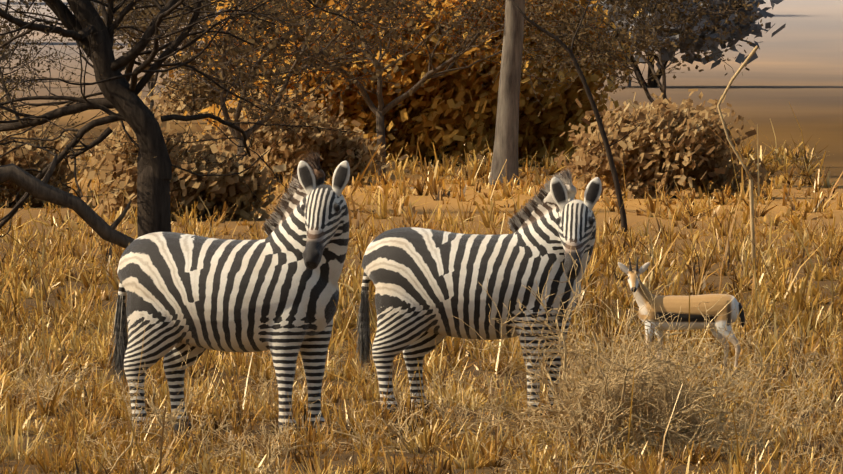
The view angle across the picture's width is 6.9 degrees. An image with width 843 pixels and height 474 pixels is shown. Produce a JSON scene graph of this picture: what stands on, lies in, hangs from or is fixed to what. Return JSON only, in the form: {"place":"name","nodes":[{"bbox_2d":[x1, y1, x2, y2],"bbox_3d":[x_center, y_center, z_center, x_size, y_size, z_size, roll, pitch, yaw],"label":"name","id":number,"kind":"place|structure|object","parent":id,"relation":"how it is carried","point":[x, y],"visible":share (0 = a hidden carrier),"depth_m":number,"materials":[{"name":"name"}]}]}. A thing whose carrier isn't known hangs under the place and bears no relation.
{"place":"outdoors","nodes":[
{"label":"outdoors","id":0,"kind":"place"},
{"bbox_2d":[0,0,842,473],"bbox_3d":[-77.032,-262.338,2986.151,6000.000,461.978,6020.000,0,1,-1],"label":"ground","id":1,"kind":"structure","parent":0,"point":[796,66],"depth_m":187.54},
{"bbox_2d":[0,53,134,248],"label":"tree branch","id":2,"kind":"object","parent":1,"relation":"on","point":[33,186],"visible":0.85,"depth_m":67.85,"materials":[{"name":"brown plant"}]},
{"bbox_2d":[0,0,405,275],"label":"thorn tree","id":3,"kind":"object","parent":1,"relation":"on","point":[89,31],"visible":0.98,"depth_m":69.80,"materials":[{"name":"brown plant"}]},
{"bbox_2d":[107,149,349,433],"bbox_3d":[-1.171,0.342,43.599,1.653,1.776,0.716,0,1,29],"label":"zebra","id":4,"kind":"object","parent":1,"relation":"on","point":[275,292],"visible":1,"depth_m":43.36},
{"bbox_2d":[0,0,763,175],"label":"bare trees","id":5,"kind":"object","parent":1,"relation":"on","point":[223,63],"visible":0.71,"depth_m":197.98,"materials":[{"name":"brown plant"}]},
{"bbox_2d":[0,52,772,220],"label":"bushes","id":6,"kind":"object","parent":1,"relation":"on","point":[663,145],"visible":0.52,"depth_m":168.68,"materials":[{"name":"brown plant"}]},
{"bbox_2d":[1,0,785,86],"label":"trees","id":7,"kind":"object","parent":1,"relation":"on","point":[736,37],"visible":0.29,"depth_m":467.02,"materials":[{"name":"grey plant"}]},
{"bbox_2d":[168,0,652,165],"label":"golden tree","id":8,"kind":"object","parent":1,"relation":"on","point":[456,110],"visible":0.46,"depth_m":231.33,"materials":[{"name":"orange plant"}]},
{"bbox_2d":[0,80,842,473],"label":"dry grass","id":9,"kind":"structure","parent":1,"relation":"on","point":[66,316],"depth_m":59.84,"materials":[{"name":"yellow plant"}]},
{"bbox_2d":[0,298,842,473],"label":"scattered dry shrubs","id":10,"kind":"object","parent":1,"relation":"on","point":[173,419],"visible":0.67,"depth_m":41.50,"materials":[{"name":"plant"}]},
{"bbox_2d":[353,168,601,415],"bbox_3d":[0.377,0.367,46.636,1.720,1.658,0.714,0,1,20],"label":"zebra","id":11,"kind":"object","parent":1,"relation":"on","point":[428,286],"visible":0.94,"depth_m":46.42},
{"bbox_2d":[488,0,524,184],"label":"grey trunk tree","id":12,"kind":"object","parent":1,"relation":"on","point":[506,134],"visible":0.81,"depth_m":189.70,"materials":[{"name":"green plant"}]},
{"bbox_2d":[510,0,642,235],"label":"curved sapling","id":13,"kind":"object","parent":1,"relation":"on","point":[605,141],"visible":0.96,"depth_m":124.94,"materials":[{"name":"brown plant"}]},
{"bbox_2d":[444,248,841,458],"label":"thorn bush","id":14,"kind":"object","parent":1,"relation":"on","point":[660,411],"visible":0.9,"depth_m":40.06,"materials":[{"name":"brown plant"}]},
{"bbox_2d":[618,257,744,375],"bbox_3d":[2.033,0.623,54.993,0.995,0.940,0.279,0,1,2],"label":"gazelle","id":15,"kind":"object","parent":1,"relation":"on","point":[670,303],"visible":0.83,"depth_m":54.92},
{"bbox_2d":[717,45,758,267],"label":"branch","id":16,"kind":"object","parent":1,"relation":"on","point":[751,195],"visible":0.92,"depth_m":100.00,"materials":[{"name":"brown plant"}]}
]}

